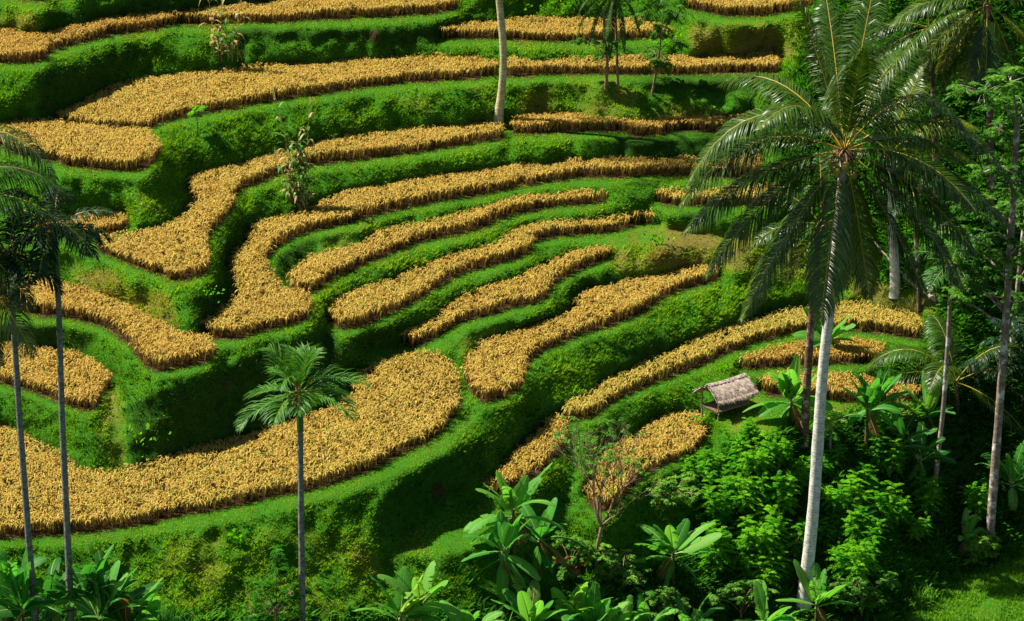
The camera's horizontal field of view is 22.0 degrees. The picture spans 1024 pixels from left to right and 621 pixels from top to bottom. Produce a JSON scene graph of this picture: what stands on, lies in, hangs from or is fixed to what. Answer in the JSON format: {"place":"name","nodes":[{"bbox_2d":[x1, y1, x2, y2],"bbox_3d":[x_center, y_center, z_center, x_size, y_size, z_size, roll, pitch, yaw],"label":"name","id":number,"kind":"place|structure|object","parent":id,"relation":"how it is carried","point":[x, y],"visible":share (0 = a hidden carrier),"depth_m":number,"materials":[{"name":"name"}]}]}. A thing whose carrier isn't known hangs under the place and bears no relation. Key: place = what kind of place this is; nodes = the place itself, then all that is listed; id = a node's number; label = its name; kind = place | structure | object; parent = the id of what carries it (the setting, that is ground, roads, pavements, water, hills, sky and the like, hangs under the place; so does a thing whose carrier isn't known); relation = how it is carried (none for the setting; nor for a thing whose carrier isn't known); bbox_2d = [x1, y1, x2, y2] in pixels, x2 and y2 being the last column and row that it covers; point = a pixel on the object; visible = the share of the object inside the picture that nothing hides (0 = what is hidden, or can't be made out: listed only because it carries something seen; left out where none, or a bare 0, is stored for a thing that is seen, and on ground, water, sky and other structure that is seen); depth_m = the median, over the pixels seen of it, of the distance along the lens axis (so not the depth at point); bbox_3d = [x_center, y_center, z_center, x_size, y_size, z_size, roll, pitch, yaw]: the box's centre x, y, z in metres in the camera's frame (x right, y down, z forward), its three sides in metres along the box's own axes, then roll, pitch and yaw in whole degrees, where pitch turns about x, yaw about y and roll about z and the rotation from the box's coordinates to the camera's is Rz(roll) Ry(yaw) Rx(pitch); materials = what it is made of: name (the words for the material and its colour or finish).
{"place":"outdoors","nodes":[
{"label":"outdoors","id":0,"kind":"place"},
{"bbox_2d":[0,0,1023,620],"bbox_3d":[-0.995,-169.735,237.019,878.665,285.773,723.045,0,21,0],"label":"terraced hillside","id":1,"kind":"structure","parent":0,"point":[390,502],"depth_m":117.03,"materials":[{"name":"green plant"}]},
{"bbox_2d":[0,548,62,620],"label":"banana plant","id":2,"kind":"object","parent":1,"relation":"on","point":[15,596],"visible":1,"depth_m":94.20,"materials":[{"name":"green plant"}]},
{"bbox_2d":[0,213,65,620],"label":"areca palm","id":3,"kind":"object","parent":1,"relation":"on","point":[12,264],"visible":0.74,"depth_m":91.28,"materials":[{"name":"green plant"}]},
{"bbox_2d":[0,556,89,620],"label":"banana plant","id":4,"kind":"object","parent":1,"relation":"on","point":[42,585],"visible":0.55,"depth_m":95.51,"materials":[{"name":"green plant"}]},
{"bbox_2d":[0,123,100,368],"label":"coconut palm","id":5,"kind":"object","parent":1,"relation":"on","point":[19,302],"visible":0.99,"depth_m":89.01,"materials":[{"name":"green plant"}]},
{"bbox_2d":[0,340,112,408],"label":"rice plot","id":6,"kind":"object","parent":1,"relation":"on","point":[92,372],"visible":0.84,"depth_m":108.64,"materials":[{"name":"plant"}]},
{"bbox_2d":[0,186,116,620],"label":"areca palm","id":7,"kind":"object","parent":1,"relation":"on","point":[52,255],"visible":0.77,"depth_m":90.54,"materials":[{"name":"green plant"}]},
{"bbox_2d":[0,116,165,170],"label":"rice plot","id":8,"kind":"object","parent":1,"relation":"on","point":[126,147],"visible":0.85,"depth_m":119.72,"materials":[{"name":"plant"}]},
{"bbox_2d":[33,544,134,620],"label":"banana plant","id":9,"kind":"object","parent":1,"relation":"on","point":[87,570],"visible":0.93,"depth_m":94.87,"materials":[{"name":"green plant"}]},
{"bbox_2d":[36,209,132,233],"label":"rice plot","id":10,"kind":"object","parent":1,"relation":"on","point":[107,224],"visible":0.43,"depth_m":116.00,"materials":[{"name":"plant"}]},
{"bbox_2d":[0,9,178,62],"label":"rice plot","id":11,"kind":"object","parent":1,"relation":"on","point":[14,45],"visible":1,"depth_m":128.15,"materials":[{"name":"plant"}]},
{"bbox_2d":[52,560,137,620],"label":"banana plant","id":12,"kind":"object","parent":1,"relation":"on","point":[92,605],"visible":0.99,"depth_m":94.87,"materials":[{"name":"green plant"}]},
{"bbox_2d":[0,275,219,370],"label":"rice plot","id":13,"kind":"object","parent":1,"relation":"on","point":[158,346],"visible":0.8,"depth_m":109.37,"materials":[{"name":"plant"}]},
{"bbox_2d":[73,550,163,615],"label":"banana plant","id":14,"kind":"object","parent":1,"relation":"on","point":[140,592],"visible":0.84,"depth_m":95.82,"materials":[{"name":"green plant"}]},
{"bbox_2d":[80,577,162,620],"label":"banana plant","id":15,"kind":"object","parent":1,"relation":"on","point":[125,614],"visible":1,"depth_m":94.92,"materials":[{"name":"green plant"}]},
{"bbox_2d":[198,0,251,61],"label":"maize clump","id":16,"kind":"object","parent":1,"relation":"on","point":[217,41],"visible":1,"depth_m":130.00,"materials":[{"name":"plant"}]},
{"bbox_2d":[0,348,463,537],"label":"rice plot","id":17,"kind":"object","parent":1,"relation":"on","point":[234,467],"visible":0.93,"depth_m":104.45,"materials":[{"name":"plant"}]},
{"bbox_2d":[236,545,315,620],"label":"leafy bush","id":18,"kind":"object","parent":1,"relation":"on","point":[280,571],"visible":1,"depth_m":97.13,"materials":[{"name":"green plant"}]},
{"bbox_2d":[54,51,499,129],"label":"rice plot","id":19,"kind":"object","parent":1,"relation":"on","point":[162,98],"visible":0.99,"depth_m":128.52,"materials":[{"name":"plant"}]},
{"bbox_2d":[270,88,320,210],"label":"cane clump","id":20,"kind":"object","parent":1,"relation":"on","point":[300,188],"visible":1,"depth_m":120.59,"materials":[{"name":"green plant"}]},
{"bbox_2d":[96,120,505,279],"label":"rice plot","id":21,"kind":"object","parent":1,"relation":"on","point":[216,194],"visible":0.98,"depth_m":120.38,"materials":[{"name":"plant"}]},
{"bbox_2d":[233,340,372,620],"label":"areca palm","id":22,"kind":"object","parent":1,"relation":"on","point":[296,370],"visible":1,"depth_m":94.00,"materials":[{"name":"green plant"}]},
{"bbox_2d":[177,0,462,23],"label":"rice plot","id":23,"kind":"object","parent":1,"relation":"on","point":[291,9],"visible":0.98,"depth_m":134.34,"materials":[{"name":"plant"}]},
{"bbox_2d":[354,566,455,620],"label":"banana plant","id":24,"kind":"object","parent":1,"relation":"on","point":[403,606],"visible":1,"depth_m":98.59,"materials":[{"name":"green plant"}]},
{"bbox_2d":[377,561,460,620],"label":"banana plant","id":25,"kind":"object","parent":1,"relation":"on","point":[424,586],"visible":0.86,"depth_m":98.78,"materials":[{"name":"green plant"}]},
{"bbox_2d":[286,187,607,292],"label":"rice plot","id":26,"kind":"object","parent":1,"relation":"on","point":[312,271],"visible":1,"depth_m":120.30,"materials":[{"name":"plant"}]},
{"bbox_2d":[201,153,764,337],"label":"rice plot","id":27,"kind":"object","parent":1,"relation":"on","point":[249,272],"visible":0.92,"depth_m":121.24,"materials":[{"name":"plant"}]},
{"bbox_2d":[326,208,656,328],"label":"rice plot","id":28,"kind":"object","parent":1,"relation":"on","point":[366,302],"visible":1,"depth_m":118.52,"materials":[{"name":"plant"}]},
{"bbox_2d":[493,0,506,127],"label":"coconut palm","id":29,"kind":"object","parent":1,"relation":"on","point":[498,116],"visible":1,"depth_m":128.90,"materials":[{"name":"plant"}]},
{"bbox_2d":[461,511,540,602],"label":"banana plant","id":30,"kind":"object","parent":1,"relation":"on","point":[507,533],"visible":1,"depth_m":102.33,"materials":[{"name":"green plant"}]},
{"bbox_2d":[399,244,616,347],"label":"rice plot","id":31,"kind":"object","parent":1,"relation":"on","point":[533,281],"visible":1,"depth_m":117.50,"materials":[{"name":"plant"}]},
{"bbox_2d":[463,462,565,565],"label":"banana plant","id":32,"kind":"object","parent":1,"relation":"on","point":[523,491],"visible":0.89,"depth_m":103.05,"materials":[{"name":"green plant"}]},
{"bbox_2d":[10,0,1023,620],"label":"undergrowth","id":33,"kind":"object","parent":1,"relation":"on","point":[888,556],"visible":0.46,"depth_m":114.65,"materials":[{"name":"green plant"}]},
{"bbox_2d":[478,412,570,494],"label":"rice plot","id":34,"kind":"object","parent":1,"relation":"on","point":[537,457],"visible":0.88,"depth_m":108.85,"materials":[{"name":"plant"}]},
{"bbox_2d":[491,572,566,620],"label":"banana plant","id":35,"kind":"object","parent":1,"relation":"on","point":[528,605],"visible":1,"depth_m":101.55,"materials":[{"name":"green plant"}]},
{"bbox_2d":[520,497,585,580],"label":"banana plant","id":36,"kind":"object","parent":1,"relation":"on","point":[541,550],"visible":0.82,"depth_m":104.90,"materials":[{"name":"green plant"}]},
{"bbox_2d":[438,15,674,40],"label":"rice plot","id":37,"kind":"object","parent":1,"relation":"on","point":[537,30],"visible":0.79,"depth_m":135.34,"materials":[{"name":"plant"}]},
{"bbox_2d":[551,530,601,580],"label":"leafy bush","id":38,"kind":"object","parent":1,"relation":"on","point":[570,561],"visible":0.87,"depth_m":105.80,"materials":[{"name":"green plant"}]},
{"bbox_2d":[544,582,613,620],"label":"banana plant","id":39,"kind":"object","parent":1,"relation":"on","point":[574,603],"visible":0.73,"depth_m":102.73,"materials":[{"name":"green plant"}]},
{"bbox_2d":[459,262,717,401],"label":"rice plot","id":40,"kind":"object","parent":1,"relation":"on","point":[606,304],"visible":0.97,"depth_m":116.15,"materials":[{"name":"plant"}]},
{"bbox_2d":[561,581,628,620],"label":"banana plant","id":41,"kind":"object","parent":1,"relation":"on","point":[597,611],"visible":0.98,"depth_m":102.65,"materials":[{"name":"green plant"}]},
{"bbox_2d":[549,415,668,570],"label":"half bare tree","id":42,"kind":"object","parent":1,"relation":"on","point":[609,453],"visible":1,"depth_m":104.62,"materials":[{"name":"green plant"}]},
{"bbox_2d":[574,0,661,88],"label":"fern palm","id":43,"kind":"object","parent":1,"relation":"on","point":[611,9],"visible":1,"depth_m":128.80,"materials":[{"name":"green plant"}]},
{"bbox_2d":[584,543,652,586],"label":"leafy bush","id":44,"kind":"object","parent":1,"relation":"on","point":[630,575],"visible":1,"depth_m":106.01,"materials":[{"name":"green plant"}]},
{"bbox_2d":[509,110,751,134],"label":"rice plot","id":45,"kind":"object","parent":1,"relation":"on","point":[567,121],"visible":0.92,"depth_m":129.47,"materials":[{"name":"plant"}]},
{"bbox_2d":[506,50,781,75],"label":"rice plot","id":46,"kind":"object","parent":1,"relation":"on","point":[697,64],"visible":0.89,"depth_m":132.14,"materials":[{"name":"plant"}]},
{"bbox_2d":[583,409,710,509],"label":"rice plot","id":47,"kind":"object","parent":1,"relation":"on","point":[665,433],"visible":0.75,"depth_m":112.03,"materials":[{"name":"plant"}]},
{"bbox_2d":[631,584,690,620],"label":"leafy bush","id":48,"kind":"object","parent":1,"relation":"on","point":[662,596],"visible":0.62,"depth_m":105.92,"materials":[{"name":"green plant"}]},
{"bbox_2d":[631,0,691,95],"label":"tree","id":49,"kind":"object","parent":1,"relation":"on","point":[658,31],"visible":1,"depth_m":129.21,"materials":[{"name":"green plant"}]},
{"bbox_2d":[646,471,704,509],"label":"leafy bush","id":50,"kind":"object","parent":1,"relation":"on","point":[687,490],"visible":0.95,"depth_m":109.14,"materials":[{"name":"green plant"}]},
{"bbox_2d":[633,518,721,589],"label":"banana plant","id":51,"kind":"object","parent":1,"relation":"on","point":[678,538],"visible":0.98,"depth_m":107.47,"materials":[{"name":"green plant"}]},
{"bbox_2d":[656,182,780,205],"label":"rice plot","id":52,"kind":"object","parent":1,"relation":"on","point":[664,193],"visible":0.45,"depth_m":125.00,"materials":[{"name":"plant"}]},
{"bbox_2d":[695,470,742,526],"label":"feathery shrub","id":53,"kind":"object","parent":1,"relation":"on","point":[716,507],"visible":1,"depth_m":109.72,"materials":[{"name":"green plant"}]},
{"bbox_2d":[695,451,746,485],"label":"feathery shrub","id":54,"kind":"object","parent":1,"relation":"on","point":[722,469],"visible":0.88,"depth_m":111.08,"materials":[{"name":"green plant"}]},
{"bbox_2d":[692,373,759,420],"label":"field hut","id":55,"kind":"object","parent":1,"relation":"on","point":[731,393],"visible":0.99,"depth_m":113.48,"materials":[{"name":"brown wood"}]},
{"bbox_2d":[695,520,758,574],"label":"feathery shrub","id":56,"kind":"object","parent":1,"relation":"on","point":[720,558],"visible":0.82,"depth_m":108.58,"materials":[{"name":"green plant"}]},
{"bbox_2d":[717,417,761,455],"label":"feathery shrub","id":57,"kind":"object","parent":1,"relation":"on","point":[744,427],"visible":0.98,"depth_m":111.13,"materials":[{"name":"green plant"}]},
{"bbox_2d":[707,578,778,619],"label":"leafy bush","id":58,"kind":"object","parent":1,"relation":"on","point":[731,586],"visible":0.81,"depth_m":107.26,"materials":[{"name":"green plant"}]},
{"bbox_2d":[561,300,924,421],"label":"rice plot","id":59,"kind":"object","parent":1,"relation":"on","point":[867,315],"visible":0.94,"depth_m":119.00,"materials":[{"name":"plant"}]},
{"bbox_2d":[716,472,772,511],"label":"feathery shrub","id":60,"kind":"object","parent":1,"relation":"on","point":[747,492],"visible":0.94,"depth_m":109.86,"materials":[{"name":"green plant"}]},
{"bbox_2d":[684,0,815,15],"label":"rice plot","id":61,"kind":"object","parent":1,"relation":"on","point":[740,7],"visible":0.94,"depth_m":133.81,"materials":[{"name":"plant"}]},
{"bbox_2d":[729,421,784,477],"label":"feathery shrub","id":62,"kind":"object","parent":1,"relation":"on","point":[753,457],"visible":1,"depth_m":110.41,"materials":[{"name":"green plant"}]},
{"bbox_2d":[730,496,792,555],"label":"feathery shrub","id":63,"kind":"object","parent":1,"relation":"on","point":[764,529],"visible":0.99,"depth_m":109.15,"materials":[{"name":"green plant"}]},
{"bbox_2d":[733,546,791,591],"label":"feathery shrub","id":64,"kind":"object","parent":1,"relation":"on","point":[768,576],"visible":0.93,"depth_m":108.80,"materials":[{"name":"green plant"}]},
{"bbox_2d":[734,580,799,620],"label":"banana plant","id":65,"kind":"object","parent":1,"relation":"on","point":[760,598],"visible":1,"depth_m":106.71,"materials":[{"name":"green plant"}]},
{"bbox_2d":[755,470,800,516],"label":"feathery shrub","id":66,"kind":"object","parent":1,"relation":"on","point":[779,495],"visible":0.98,"depth_m":109.91,"materials":[{"name":"green plant"}]},
{"bbox_2d":[742,354,832,428],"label":"banana plant","id":67,"kind":"object","parent":1,"relation":"on","point":[789,382],"visible":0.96,"depth_m":112.63,"materials":[{"name":"green plant"}]},
{"bbox_2d":[755,515,821,563],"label":"feathery shrub","id":68,"kind":"object","parent":1,"relation":"on","point":[793,544],"visible":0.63,"depth_m":109.97,"materials":[{"name":"green plant"}]},
{"bbox_2d":[779,453,810,489],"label":"feathery shrub","id":69,"kind":"object","parent":1,"relation":"on","point":[794,469],"visible":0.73,"depth_m":111.31,"materials":[{"name":"green plant"}]},
{"bbox_2d":[739,334,886,368],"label":"rice plot","id":70,"kind":"object","parent":1,"relation":"on","point":[861,348],"visible":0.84,"depth_m":118.23,"materials":[{"name":"plant"}]},
{"bbox_2d":[775,559,856,620],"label":"banana plant","id":71,"kind":"object","parent":1,"relation":"on","point":[814,588],"visible":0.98,"depth_m":107.86,"materials":[{"name":"green plant"}]},
{"bbox_2d":[750,151,888,449],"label":"coconut palm","id":72,"kind":"object","parent":1,"relation":"on","point":[805,414],"visible":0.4,"depth_m":110.31,"materials":[{"name":"green plant"}]},
{"bbox_2d":[759,367,921,400],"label":"rice plot","id":73,"kind":"object","parent":1,"relation":"on","point":[835,384],"visible":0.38,"depth_m":115.94,"materials":[{"name":"plant"}]},
{"bbox_2d":[820,466,872,515],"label":"feathery shrub","id":74,"kind":"object","parent":1,"relation":"on","point":[841,500],"visible":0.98,"depth_m":111.70,"materials":[{"name":"green plant"}]},
{"bbox_2d":[676,0,1018,611],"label":"coconut palm","id":75,"kind":"object","parent":1,"relation":"on","point":[853,84],"visible":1,"depth_m":101.53,"materials":[{"name":"green plant"}]},
{"bbox_2d":[817,510,880,542],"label":"feathery shrub","id":76,"kind":"object","parent":1,"relation":"on","point":[831,532],"visible":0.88,"depth_m":111.34,"materials":[{"name":"green plant"}]},
{"bbox_2d":[825,535,881,585],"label":"feathery shrub","id":77,"kind":"object","parent":1,"relation":"on","point":[848,568],"visible":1,"depth_m":109.28,"materials":[{"name":"green plant"}]},
{"bbox_2d":[826,571,901,617],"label":"leafy bush","id":78,"kind":"object","parent":1,"relation":"on","point":[866,592],"visible":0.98,"depth_m":108.09,"materials":[{"name":"green plant"}]},
{"bbox_2d":[840,504,888,552],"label":"feathery shrub","id":79,"kind":"object","parent":1,"relation":"on","point":[859,536],"visible":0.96,"depth_m":110.79,"materials":[{"name":"green plant"}]},
{"bbox_2d":[836,375,900,456],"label":"banana plant","id":80,"kind":"object","parent":1,"relation":"on","point":[866,396],"visible":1,"depth_m":112.95,"materials":[{"name":"green plant"}]},
{"bbox_2d":[843,461,903,524],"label":"feathery shrub","id":81,"kind":"object","parent":1,"relation":"on","point":[877,504],"visible":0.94,"depth_m":112.06,"materials":[{"name":"green plant"}]},
{"bbox_2d":[854,367,911,423],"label":"banana plant","id":82,"kind":"object","parent":1,"relation":"on","point":[888,383],"visible":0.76,"depth_m":113.40,"materials":[{"name":"green plant"}]},
{"bbox_2d":[791,57,980,298],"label":"coconut palm","id":83,"kind":"object","parent":1,"relation":"on","point":[895,282],"visible":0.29,"depth_m":119.97,"materials":[{"name":"green plant"}]},
{"bbox_2d":[864,432,910,477],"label":"feathery shrub","id":84,"kind":"object","parent":1,"relation":"on","point":[896,451],"visible":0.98,"depth_m":113.27,"materials":[{"name":"green plant"}]},
{"bbox_2d":[871,491,916,532],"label":"feathery shrub","id":85,"kind":"object","parent":1,"relation":"on","point":[900,507],"visible":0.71,"depth_m":112.22,"materials":[{"name":"green plant"}]},
{"bbox_2d":[859,409,943,470],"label":"banana plant","id":86,"kind":"object","parent":1,"relation":"on","point":[897,425],"visible":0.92,"depth_m":113.60,"materials":[{"name":"green plant"}]},
{"bbox_2d":[887,420,955,480],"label":"banana plant","id":87,"kind":"object","parent":1,"relation":"on","point":[919,466],"visible":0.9,"depth_m":114.23,"materials":[{"name":"green plant"}]},
{"bbox_2d":[906,472,946,516],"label":"feathery shrub","id":88,"kind":"object","parent":1,"relation":"on","point":[926,498],"visible":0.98,"depth_m":113.63,"materials":[{"name":"green plant"}]},
{"bbox_2d":[900,371,955,435],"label":"banana plant","id":89,"kind":"object","parent":1,"relation":"on","point":[930,400],"visible":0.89,"depth_m":115.67,"materials":[{"name":"green plant"}]},
{"bbox_2d":[861,0,998,198],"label":"coconut palm","id":90,"kind":"object","parent":1,"relation":"on","point":[932,67],"visible":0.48,"depth_m":120.46,"materials":[{"name":"green plant"}]},
{"bbox_2d":[864,314,1023,435],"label":"coconut palm","id":91,"kind":"object","parent":1,"relation":"on","point":[954,370],"visible":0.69,"depth_m":117.13,"materials":[{"name":"green plant"}]},
{"bbox_2d":[908,232,987,497],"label":"areca palm","id":92,"kind":"object","parent":1,"relation":"on","point":[944,388],"visible":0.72,"depth_m":112.25,"materials":[{"name":"green plant"}]},
{"bbox_2d":[888,0,1023,225],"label":"coconut palm","id":93,"kind":"object","parent":1,"relation":"on","point":[981,37],"visible":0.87,"depth_m":119.02,"materials":[{"name":"green plant"}]},
{"bbox_2d":[896,549,1023,620],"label":"grass","id":94,"kind":"structure","parent":1,"relation":"on","point":[1006,581],"depth_m":111.93,"materials":[{"name":"green plant"}]},
{"bbox_2d":[958,481,988,518],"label":"feathery shrub","id":95,"kind":"object","parent":1,"relation":"on","point":[973,501],"visible":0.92,"depth_m":115.09,"materials":[{"name":"green plant"}]},
{"bbox_2d":[926,63,1023,539],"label":"tall tree","id":96,"kind":"object","parent":1,"relation":"on","point":[1016,177],"visible":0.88,"depth_m":109.75,"materials":[{"name":"green plant"}]},
{"bbox_2d":[960,528,1002,564],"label":"leafy bush","id":97,"kind":"object","parent":1,"relation":"on","point":[976,546],"visible":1,"depth_m":113.92,"materials":[{"name":"green plant"}]},
{"bbox_2d":[948,317,1023,399],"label":"dark tree","id":98,"kind":"object","parent":1,"relation":"on","point":[1016,368],"visible":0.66,"depth_m":116.80,"materials":[{"name":"green plant"}]},
{"bbox_2d":[970,441,1023,510],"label":"banana plant","id":99,"kind":"object","parent":1,"relation":"on","point":[1012,472],"visible":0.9,"depth_m":116.35,"materials":[{"name":"green plant"}]},
{"bbox_2d":[980,188,1023,383],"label":"tall tree","id":100,"kind":"object","parent":1,"relation":"on","point":[1016,293],"visible":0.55,"depth_m":117.42,"materials":[{"name":"green plant"}]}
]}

